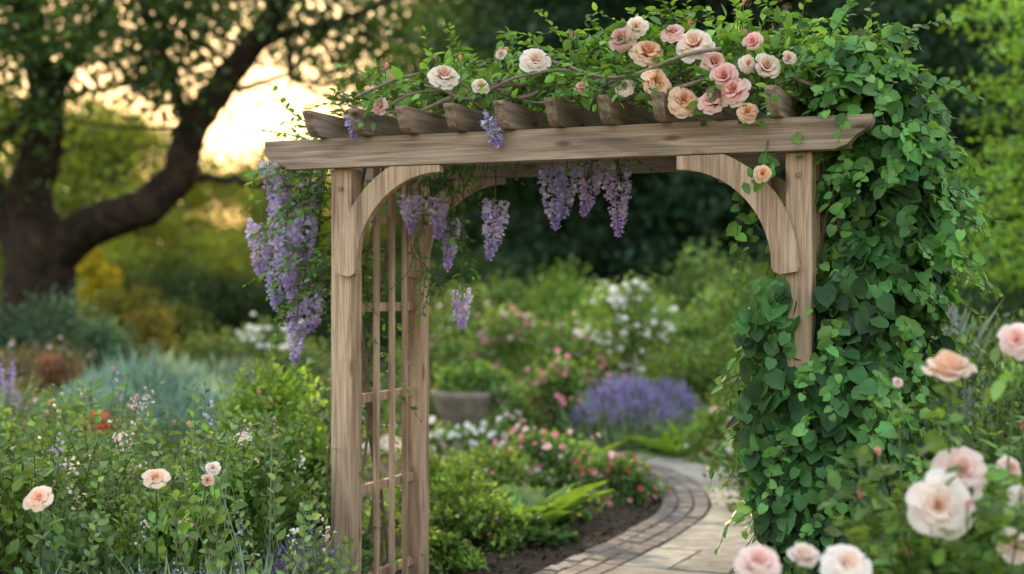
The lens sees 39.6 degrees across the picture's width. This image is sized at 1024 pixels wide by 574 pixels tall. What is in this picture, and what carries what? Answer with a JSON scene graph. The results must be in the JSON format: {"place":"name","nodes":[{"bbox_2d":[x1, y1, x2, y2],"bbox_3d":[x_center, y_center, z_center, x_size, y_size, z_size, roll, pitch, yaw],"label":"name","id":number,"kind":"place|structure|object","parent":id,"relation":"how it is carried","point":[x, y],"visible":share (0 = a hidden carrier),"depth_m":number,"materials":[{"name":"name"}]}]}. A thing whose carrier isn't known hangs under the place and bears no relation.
{"place":"outdoors","nodes":[
{"label":"outdoors","id":0,"kind":"place"},
{"bbox_2d":[0,0,806,276],"label":"sky","id":1,"kind":"structure","parent":0,"point":[270,114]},
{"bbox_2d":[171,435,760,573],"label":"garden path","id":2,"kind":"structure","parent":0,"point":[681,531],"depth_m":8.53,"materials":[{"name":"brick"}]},
{"bbox_2d":[431,359,515,451],"bbox_3d":[-0.349,1.106,13.189,0.801,0.890,0.804,0,0,0],"label":"stone planter bowl","id":3,"kind":"object","parent":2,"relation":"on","point":[461,394],"visible":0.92,"depth_m":12.95,"materials":[{"name":"grey stone"}]},
{"bbox_2d":[100,369,1021,573],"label":"planting bed soil","id":4,"kind":"structure","parent":0,"point":[549,560],"depth_m":8.74,"materials":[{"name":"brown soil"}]},
{"bbox_2d":[0,293,63,392],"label":"blue green shrub","id":5,"kind":"object","parent":4,"relation":"on","point":[18,335],"visible":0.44,"depth_m":17.98,"materials":[{"name":"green plant"}]},
{"bbox_2d":[0,360,68,471],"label":"lavender","id":6,"kind":"object","parent":4,"relation":"on","point":[21,403],"visible":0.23,"depth_m":9.50,"materials":[{"name":"purple plant"}]},
{"bbox_2d":[0,432,71,573],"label":"leafy perennial","id":7,"kind":"object","parent":4,"relation":"on","point":[21,518],"visible":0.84,"depth_m":5.54,"materials":[{"name":"green plant"}]},
{"bbox_2d":[0,392,103,521],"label":"garden shrub","id":8,"kind":"object","parent":4,"relation":"on","point":[18,447],"visible":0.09,"depth_m":8.52,"materials":[{"name":"green plant"}]},
{"bbox_2d":[29,352,75,399],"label":"red leaved shrub","id":9,"kind":"object","parent":4,"relation":"on","point":[53,368],"visible":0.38,"depth_m":13.97,"materials":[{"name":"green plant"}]},
{"bbox_2d":[0,332,111,407],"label":"sedum clump","id":10,"kind":"object","parent":4,"relation":"on","point":[26,358],"visible":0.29,"depth_m":15.03,"materials":[{"name":"brown plant"}]},
{"bbox_2d":[1,280,145,403],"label":"blue green shrub","id":11,"kind":"object","parent":4,"relation":"on","point":[55,316],"visible":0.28,"depth_m":18.77,"materials":[{"name":"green plant"}]},
{"bbox_2d":[6,386,146,478],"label":"garden shrub","id":12,"kind":"object","parent":4,"relation":"on","point":[69,402],"visible":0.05,"depth_m":10.44,"materials":[{"name":"green plant"}]},
{"bbox_2d":[0,430,160,573],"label":"rose bush","id":13,"kind":"object","parent":4,"relation":"on","point":[39,499],"visible":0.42,"depth_m":5.97,"materials":[{"name":"green plant"}]},
{"bbox_2d":[5,499,164,573],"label":"leafy perennial","id":14,"kind":"object","parent":4,"relation":"on","point":[78,542],"visible":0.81,"depth_m":5.49,"materials":[{"name":"green plant"}]},
{"bbox_2d":[55,306,146,388],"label":"blue green shrub","id":15,"kind":"object","parent":4,"relation":"on","point":[106,339],"visible":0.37,"depth_m":17.87,"materials":[{"name":"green plant"}]},
{"bbox_2d":[38,369,166,454],"bbox_3d":[-3.707,1.163,12.620,1.302,0.939,1.064,0,0,0],"label":"silver artemisia","id":16,"kind":"object","parent":4,"relation":"on","point":[102,393],"visible":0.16,"depth_m":12.54,"materials":[{"name":"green plant"}]},
{"bbox_2d":[0,366,206,549],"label":"rose bush","id":17,"kind":"object","parent":4,"relation":"on","point":[72,414],"visible":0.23,"depth_m":7.94,"materials":[{"name":"green plant"}]},
{"bbox_2d":[76,245,136,335],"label":"golden shrub","id":18,"kind":"object","parent":4,"relation":"on","point":[93,275],"visible":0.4,"depth_m":26.81,"materials":[{"name":"yellow plant"}]},
{"bbox_2d":[78,279,180,361],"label":"clipped hedge shrub","id":19,"kind":"object","parent":4,"relation":"on","point":[110,302],"visible":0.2,"depth_m":24.74,"materials":[{"name":"green plant"}]},
{"bbox_2d":[34,336,245,444],"bbox_3d":[-3.422,1.057,13.562,2.314,1.193,1.451,0,0,0],"label":"silver artemisia","id":20,"kind":"object","parent":4,"relation":"on","point":[154,373],"visible":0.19,"depth_m":13.35,"materials":[{"name":"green plant"}]},
{"bbox_2d":[114,298,187,368],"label":"golden shrub","id":21,"kind":"object","parent":4,"relation":"on","point":[144,320],"visible":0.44,"depth_m":21.91,"materials":[{"name":"yellow plant"}]},
{"bbox_2d":[42,420,273,573],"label":"rose bush","id":22,"kind":"object","parent":4,"relation":"on","point":[156,479],"visible":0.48,"depth_m":6.12,"materials":[{"name":"green plant"}]},
{"bbox_2d":[84,459,268,573],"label":"leafy perennial","id":23,"kind":"object","parent":4,"relation":"on","point":[165,539],"visible":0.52,"depth_m":5.83,"materials":[{"name":"green plant"}]},
{"bbox_2d":[111,293,243,374],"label":"clipped hedge shrub","id":24,"kind":"object","parent":4,"relation":"on","point":[189,317],"visible":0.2,"depth_m":23.70,"materials":[{"name":"green plant"}]},
{"bbox_2d":[0,371,357,573],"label":"airy perennial stems","id":25,"kind":"object","parent":4,"relation":"on","point":[220,548],"visible":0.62,"depth_m":5.74,"materials":[{"name":"green plant"}]},
{"bbox_2d":[150,374,239,456],"bbox_3d":[-2.807,1.197,13.031,1.194,0.860,1.113,0,0,0],"label":"silver artemisia","id":26,"kind":"object","parent":4,"relation":"on","point":[211,394],"visible":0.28,"depth_m":12.83,"materials":[{"name":"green plant"}]},
{"bbox_2d":[140,324,268,375],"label":"garden shrub","id":27,"kind":"object","parent":4,"relation":"on","point":[204,347],"visible":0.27,"depth_m":16.83,"materials":[{"name":"green plant"}]},
{"bbox_2d":[83,544,337,573],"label":"catmint","id":28,"kind":"object","parent":4,"relation":"on","point":[220,571],"visible":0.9,"depth_m":5.43,"materials":[{"name":"green plant"}]},
{"bbox_2d":[160,429,306,569],"bbox_3d":[-1.451,1.148,7.242,1.098,0.847,1.000,0,0,0],"label":"bright green shrub","id":29,"kind":"object","parent":4,"relation":"on","point":[259,466],"visible":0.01,"depth_m":7.24,"materials":[{"name":"green plant"}]},
{"bbox_2d":[204,351,268,395],"bbox_3d":[-3.140,1.155,16.042,1.306,0.934,1.104,0,0,13],"label":"silver artemisia","id":30,"kind":"object","parent":4,"relation":"on","point":[229,368],"visible":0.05,"depth_m":15.92,"materials":[{"name":"green plant"}]},
{"bbox_2d":[149,266,325,356],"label":"evergreen shrub","id":31,"kind":"object","parent":4,"relation":"on","point":[217,301],"visible":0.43,"depth_m":26.50,"materials":[{"name":"green plant"}]},
{"bbox_2d":[177,389,298,560],"bbox_3d":[-1.289,1.040,7.179,0.622,0.984,1.128,0,0,-31],"label":"rose bush","id":32,"kind":"object","parent":4,"relation":"on","point":[246,436],"visible":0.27,"depth_m":7.25,"materials":[{"name":"green plant"}]},
{"bbox_2d":[0,0,477,360],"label":"old oak tree","id":33,"kind":"object","parent":4,"relation":"on","point":[45,246],"visible":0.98,"depth_m":20.83,"materials":[{"name":"green plant"}]},
{"bbox_2d":[193,446,327,573],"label":"leafy perennial","id":34,"kind":"object","parent":4,"relation":"on","point":[255,494],"visible":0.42,"depth_m":6.22,"materials":[{"name":"green plant"}]},
{"bbox_2d":[211,309,330,413],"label":"white flowering shrub","id":35,"kind":"object","parent":4,"relation":"on","point":[256,335],"visible":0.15,"depth_m":17.80,"materials":[{"name":"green plant"}]},
{"bbox_2d":[178,333,372,552],"bbox_3d":[-1.339,0.927,8.152,1.170,1.328,1.051,0,0,-18],"label":"bright green shrub","id":36,"kind":"object","parent":4,"relation":"on","point":[279,393],"visible":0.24,"depth_m":8.10,"materials":[{"name":"green plant"}]},
{"bbox_2d":[211,251,386,365],"bbox_3d":[-4.331,0.393,27.843,4.110,2.693,3.911,0,0,0],"label":"evergreen shrub","id":37,"kind":"object","parent":4,"relation":"on","point":[321,328],"visible":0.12,"depth_m":27.23,"materials":[{"name":"green plant"}]},
{"bbox_2d":[228,521,373,573],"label":"catmint","id":38,"kind":"object","parent":4,"relation":"on","point":[275,567],"visible":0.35,"depth_m":6.17,"materials":[{"name":"purple plant"}]},
{"bbox_2d":[240,330,365,434],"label":"white flowering shrub","id":39,"kind":"object","parent":4,"relation":"on","point":[306,356],"visible":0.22,"depth_m":14.85,"materials":[{"name":"green plant"}]},
{"bbox_2d":[248,480,382,573],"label":"garden shrub","id":40,"kind":"object","parent":4,"relation":"on","point":[290,520],"visible":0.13,"depth_m":6.63,"materials":[{"name":"green plant"}]},
{"bbox_2d":[265,400,371,538],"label":"bright green shrub","id":41,"kind":"object","parent":4,"relation":"on","point":[313,446],"visible":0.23,"depth_m":7.51,"materials":[{"name":"green plant"}]},
{"bbox_2d":[322,257,478,380],"bbox_3d":[-1.751,0.504,24.058,3.118,2.351,3.320,0,0,0],"label":"evergreen shrub","id":42,"kind":"object","parent":4,"relation":"on","point":[398,292],"visible":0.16,"depth_m":23.58,"materials":[{"name":"green plant"}]},
{"bbox_2d":[386,299,480,434],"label":"green shrub","id":43,"kind":"object","parent":4,"relation":"on","point":[454,354],"visible":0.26,"depth_m":14.89,"materials":[{"name":"green plant"}]},
{"bbox_2d":[365,448,515,529],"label":"green shrub","id":44,"kind":"object","parent":4,"relation":"on","point":[459,472],"visible":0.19,"depth_m":9.10,"materials":[{"name":"green plant"}]},
{"bbox_2d":[395,525,488,573],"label":"green shrub","id":45,"kind":"object","parent":4,"relation":"on","point":[444,546],"visible":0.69,"depth_m":7.58,"materials":[{"name":"green plant"}]},
{"bbox_2d":[239,84,663,572],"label":"wisteria","id":46,"kind":"object","parent":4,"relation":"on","point":[298,239],"visible":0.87,"depth_m":6.71,"materials":[{"name":"purple plant"}]},
{"bbox_2d":[395,416,507,466],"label":"white flowers","id":47,"kind":"object","parent":4,"relation":"on","point":[442,435],"visible":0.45,"depth_m":12.18,"materials":[{"name":"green plant"}]},
{"bbox_2d":[364,234,553,374],"bbox_3d":[-0.821,0.384,25.163,4.106,2.659,4.399,0,0,0],"label":"evergreen shrub","id":48,"kind":"object","parent":4,"relation":"on","point":[455,268],"visible":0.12,"depth_m":24.49,"materials":[{"name":"green plant"}]},
{"bbox_2d":[395,276,531,408],"bbox_3d":[-0.650,0.741,18.013,1.966,1.791,1.925,0,0,0],"label":"pink rose bush","id":49,"kind":"object","parent":4,"relation":"on","point":[474,303],"visible":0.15,"depth_m":17.87,"materials":[{"name":"green plant"}]},
{"bbox_2d":[395,471,534,551],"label":"green shrub","id":50,"kind":"object","parent":4,"relation":"on","point":[448,510],"visible":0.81,"depth_m":8.31,"materials":[{"name":"green plant"}]},
{"bbox_2d":[433,435,562,498],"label":"groundcover rose","id":51,"kind":"object","parent":4,"relation":"on","point":[494,462],"visible":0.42,"depth_m":10.05,"materials":[{"name":"green plant"}]},
{"bbox_2d":[439,270,562,381],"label":"green shrub","id":52,"kind":"object","parent":4,"relation":"on","point":[501,298],"visible":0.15,"depth_m":20.83,"materials":[{"name":"green plant"}]},
{"bbox_2d":[473,380,538,451],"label":"pink rose bush","id":53,"kind":"object","parent":4,"relation":"on","point":[506,399],"visible":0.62,"depth_m":12.84,"materials":[{"name":"green plant"}]},
{"bbox_2d":[447,293,573,418],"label":"pink rose bush","id":54,"kind":"object","parent":4,"relation":"on","point":[509,332],"visible":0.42,"depth_m":16.30,"materials":[{"name":"green plant"}]},
{"bbox_2d":[19,353,1002,573],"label":"ground cover plants","id":55,"kind":"object","parent":4,"relation":"on","point":[384,406],"visible":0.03,"depth_m":10.22,"materials":[{"name":"green plant"}]},
{"bbox_2d":[482,416,549,468],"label":"white flowers","id":56,"kind":"object","parent":4,"relation":"on","point":[498,432],"visible":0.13,"depth_m":12.01,"materials":[{"name":"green plant"}]},
{"bbox_2d":[452,480,585,528],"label":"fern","id":57,"kind":"object","parent":4,"relation":"on","point":[542,506],"visible":0.25,"depth_m":8.89,"materials":[{"name":"green plant"}]},
{"bbox_2d":[461,510,581,551],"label":"green shrub","id":58,"kind":"object","parent":4,"relation":"on","point":[558,535],"visible":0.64,"depth_m":8.37,"materials":[{"name":"green plant"}]},
{"bbox_2d":[472,480,615,533],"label":"fern","id":59,"kind":"object","parent":4,"relation":"on","point":[532,497],"visible":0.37,"depth_m":8.77,"materials":[{"name":"green plant"}]},
{"bbox_2d":[477,419,631,490],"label":"groundcover rose","id":60,"kind":"object","parent":4,"relation":"on","point":[540,445],"visible":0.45,"depth_m":10.61,"materials":[{"name":"green plant"}]},
{"bbox_2d":[511,349,613,448],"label":"pink rose bush","id":61,"kind":"object","parent":4,"relation":"on","point":[562,376],"visible":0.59,"depth_m":13.46,"materials":[{"name":"green plant"}]},
{"bbox_2d":[507,308,625,425],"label":"pink rose bush","id":62,"kind":"object","parent":4,"relation":"on","point":[564,343],"visible":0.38,"depth_m":15.37,"materials":[{"name":"green plant"}]},
{"bbox_2d":[509,255,625,385],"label":"green shrub","id":63,"kind":"object","parent":4,"relation":"on","point":[561,297],"visible":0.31,"depth_m":19.80,"materials":[{"name":"green plant"}]},
{"bbox_2d":[265,85,874,573],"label":"garden arbor","id":64,"kind":"object","parent":4,"relation":"on","point":[407,145],"visible":0.87,"depth_m":6.36,"materials":[{"name":"brown wood"}]},
{"bbox_2d":[279,0,928,194],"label":"climbing rose","id":65,"kind":"object","parent":64,"relation":"attached to","point":[695,57],"visible":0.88,"depth_m":5.94,"materials":[{"name":"green plant"}]},
{"bbox_2d":[706,0,1005,573],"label":"climbing vine","id":66,"kind":"object","parent":64,"relation":"attached to","point":[888,247],"visible":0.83,"depth_m":5.62,"materials":[{"name":"green plant"}]},
{"bbox_2d":[549,353,643,440],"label":"pink rose bush","id":67,"kind":"object","parent":4,"relation":"on","point":[590,370],"visible":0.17,"depth_m":13.89,"materials":[{"name":"green plant"}]},
{"bbox_2d":[554,449,674,507],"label":"groundcover rose","id":68,"kind":"object","parent":4,"relation":"on","point":[633,473],"visible":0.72,"depth_m":10.13,"materials":[{"name":"green plant"}]},
{"bbox_2d":[540,370,695,452],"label":"lavender","id":69,"kind":"object","parent":4,"relation":"on","point":[623,408],"visible":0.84,"depth_m":13.11,"materials":[{"name":"purple plant"}]},
{"bbox_2d":[573,271,681,380],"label":"standard white rose","id":70,"kind":"object","parent":4,"relation":"on","point":[653,324],"visible":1,"depth_m":13.80,"materials":[{"name":"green plant"}]},
{"bbox_2d":[616,428,718,456],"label":"grass","id":71,"kind":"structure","parent":4,"relation":"on","point":[668,451],"depth_m":12.64,"materials":[{"name":"green plant"}]},
{"bbox_2d":[633,334,710,409],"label":"green shrub","id":72,"kind":"object","parent":4,"relation":"on","point":[659,360],"visible":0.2,"depth_m":14.90,"materials":[{"name":"green plant"}]},
{"bbox_2d":[636,373,713,441],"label":"lavender","id":73,"kind":"object","parent":4,"relation":"on","point":[686,398],"visible":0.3,"depth_m":13.78,"materials":[{"name":"purple plant"}]},
{"bbox_2d":[634,296,738,406],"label":"green shrub","id":74,"kind":"object","parent":4,"relation":"on","point":[684,325],"visible":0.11,"depth_m":15.29,"materials":[{"name":"green plant"}]},
{"bbox_2d":[632,231,748,366],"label":"green shrub","id":75,"kind":"object","parent":4,"relation":"on","point":[700,271],"visible":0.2,"depth_m":16.76,"materials":[{"name":"green plant"}]},
{"bbox_2d":[649,324,746,407],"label":"green shrub","id":76,"kind":"object","parent":4,"relation":"on","point":[697,369],"visible":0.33,"depth_m":14.36,"materials":[{"name":"green plant"}]},
{"bbox_2d":[679,396,732,463],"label":"white rose bush","id":77,"kind":"object","parent":4,"relation":"on","point":[705,418],"visible":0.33,"depth_m":12.23,"materials":[{"name":"green plant"}]},
{"bbox_2d":[691,349,750,454],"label":"green shrub","id":78,"kind":"object","parent":4,"relation":"on","point":[730,396],"visible":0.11,"depth_m":12.52,"materials":[{"name":"green plant"}]},
{"bbox_2d":[701,426,751,517],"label":"garden shrub","id":79,"kind":"object","parent":4,"relation":"on","point":[742,483],"visible":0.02,"depth_m":9.54,"materials":[{"name":"green plant"}]},
{"bbox_2d":[677,242,785,405],"bbox_3d":[2.456,0.577,14.994,1.556,2.105,1.590,0,0,0],"label":"green shrub","id":80,"kind":"object","parent":4,"relation":"on","point":[736,303],"visible":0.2,"depth_m":14.92,"materials":[{"name":"green plant"}]},
{"bbox_2d":[734,543,871,573],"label":"foreground rose bush","id":81,"kind":"object","parent":4,"relation":"on","point":[835,559],"visible":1,"depth_m":3.79,"materials":[{"name":"pink plant"}]},
{"bbox_2d":[700,0,1023,335],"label":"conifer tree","id":82,"kind":"object","parent":4,"relation":"on","point":[908,13],"visible":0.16,"depth_m":25.64,"materials":[{"name":"green plant"}]},
{"bbox_2d":[824,377,1005,573],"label":"foreground rose bush","id":83,"kind":"object","parent":4,"relation":"on","point":[834,530],"visible":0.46,"depth_m":4.60,"materials":[{"name":"green plant"}]},
{"bbox_2d":[817,323,1023,573],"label":"foreground rose bush","id":84,"kind":"object","parent":4,"relation":"on","point":[948,500],"visible":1,"depth_m":3.98,"materials":[{"name":"green plant"}]},
{"bbox_2d":[900,293,1023,528],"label":"lavender","id":85,"kind":"object","parent":4,"relation":"on","point":[962,391],"visible":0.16,"depth_m":7.89,"materials":[{"name":"green plant"}]},
{"bbox_2d":[913,0,1023,299],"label":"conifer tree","id":86,"kind":"object","parent":4,"relation":"on","point":[1000,103],"visible":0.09,"depth_m":27.37,"materials":[{"name":"green plant"}]},
{"bbox_2d":[915,336,1023,541],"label":"garden shrub","id":87,"kind":"object","parent":4,"relation":"on","point":[996,406],"visible":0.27,"depth_m":7.04,"materials":[{"name":"green plant"}]},
{"bbox_2d":[919,296,1023,525],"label":"garden shrub","id":88,"kind":"object","parent":4,"relation":"on","point":[988,363],"visible":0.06,"depth_m":8.71,"materials":[{"name":"green plant"}]},
{"bbox_2d":[923,0,1023,295],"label":"spreading maple tree","id":89,"kind":"object","parent":4,"relation":"on","point":[1012,205],"visible":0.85,"depth_m":13.66,"materials":[{"name":"green plant"}]},
{"bbox_2d":[946,231,1023,420],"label":"evergreen shrub","id":90,"kind":"object","parent":4,"relation":"on","point":[977,303],"visible":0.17,"depth_m":15.67,"materials":[{"name":"green plant"}]},
{"bbox_2d":[971,415,1023,556],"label":"foreground rose bush","id":91,"kind":"object","parent":4,"relation":"on","point":[1019,451],"visible":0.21,"depth_m":4.49,"materials":[{"name":"green plant"}]},
{"label":"ground","id":92,"kind":"structure","parent":0,"visible":0},
{"bbox_2d":[0,75,148,279],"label":"sunlit tree","id":93,"kind":"object","parent":92,"relation":"on","point":[1,151],"visible":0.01,"depth_m":42.86,"materials":[{"name":"green plant"}]},
{"bbox_2d":[0,84,239,285],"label":"sunlit tree","id":94,"kind":"object","parent":92,"relation":"on","point":[84,125],"visible":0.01,"depth_m":45.21,"materials":[{"name":"green plant"}]},
{"bbox_2d":[0,88,256,308],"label":"sunlit tree","id":95,"kind":"object","parent":92,"relation":"on","point":[129,141],"visible":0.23,"depth_m":40.97,"materials":[{"name":"green plant"}]},
{"bbox_2d":[61,190,224,309],"bbox_3d":[-9.229,-0.255,35.011,4.885,4.384,5.170,0,0,38],"label":"sunlit tree","id":96,"kind":"object","parent":92,"relation":"on","point":[150,256],"visible":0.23,"depth_m":34.41,"materials":[{"name":"green plant"}]},
{"bbox_2d":[93,251,232,344],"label":"evergreen shrub","id":97,"kind":"object","parent":92,"relation":"on","point":[163,280],"visible":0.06,"depth_m":28.91,"materials":[{"name":"green plant"}]},
{"bbox_2d":[147,145,327,334],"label":"sunlit tree","id":98,"kind":"object","parent":92,"relation":"on","point":[233,192],"visible":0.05,"depth_m":41.68,"materials":[{"name":"yellow plant"}]},
{"bbox_2d":[179,163,401,351],"bbox_3d":[-5.428,-0.698,35.976,6.040,5.420,6.392,0,0,-25],"label":"sunlit tree","id":99,"kind":"object","parent":92,"relation":"on","point":[237,262],"visible":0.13,"depth_m":34.99,"materials":[{"name":"green plant"}]},
{"bbox_2d":[362,0,524,281],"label":"conifer tree","id":100,"kind":"object","parent":92,"relation":"on","point":[397,248],"visible":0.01,"depth_m":38.13,"materials":[{"name":"green plant"}]},
{"bbox_2d":[329,0,727,337],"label":"broadleaf tree","id":101,"kind":"object","parent":92,"relation":"on","point":[473,32],"visible":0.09,"depth_m":31.37,"materials":[{"name":"green plant"}]},
{"bbox_2d":[432,0,743,347],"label":"conifer tree","id":102,"kind":"object","parent":92,"relation":"on","point":[561,17],"visible":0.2,"depth_m":29.65,"materials":[{"name":"green plant"}]},
{"bbox_2d":[430,0,789,316],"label":"broadleaf tree","id":103,"kind":"object","parent":92,"relation":"on","point":[509,207],"visible":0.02,"depth_m":33.97,"materials":[{"name":"green plant"}]},
{"bbox_2d":[513,0,831,339],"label":"conifer tree","id":104,"kind":"object","parent":92,"relation":"on","point":[717,204],"visible":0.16,"depth_m":28.80,"materials":[{"name":"green plant"}]},
{"bbox_2d":[523,0,937,306],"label":"broadleaf tree","id":105,"kind":"object","parent":92,"relation":"on","point":[731,188],"visible":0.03,"depth_m":32.95,"materials":[{"name":"green plant"}]},
{"bbox_2d":[746,0,1023,303],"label":"broadleaf tree","id":106,"kind":"object","parent":92,"relation":"on","point":[1009,218],"visible":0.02,"depth_m":29.03,"materials":[{"name":"green plant"}]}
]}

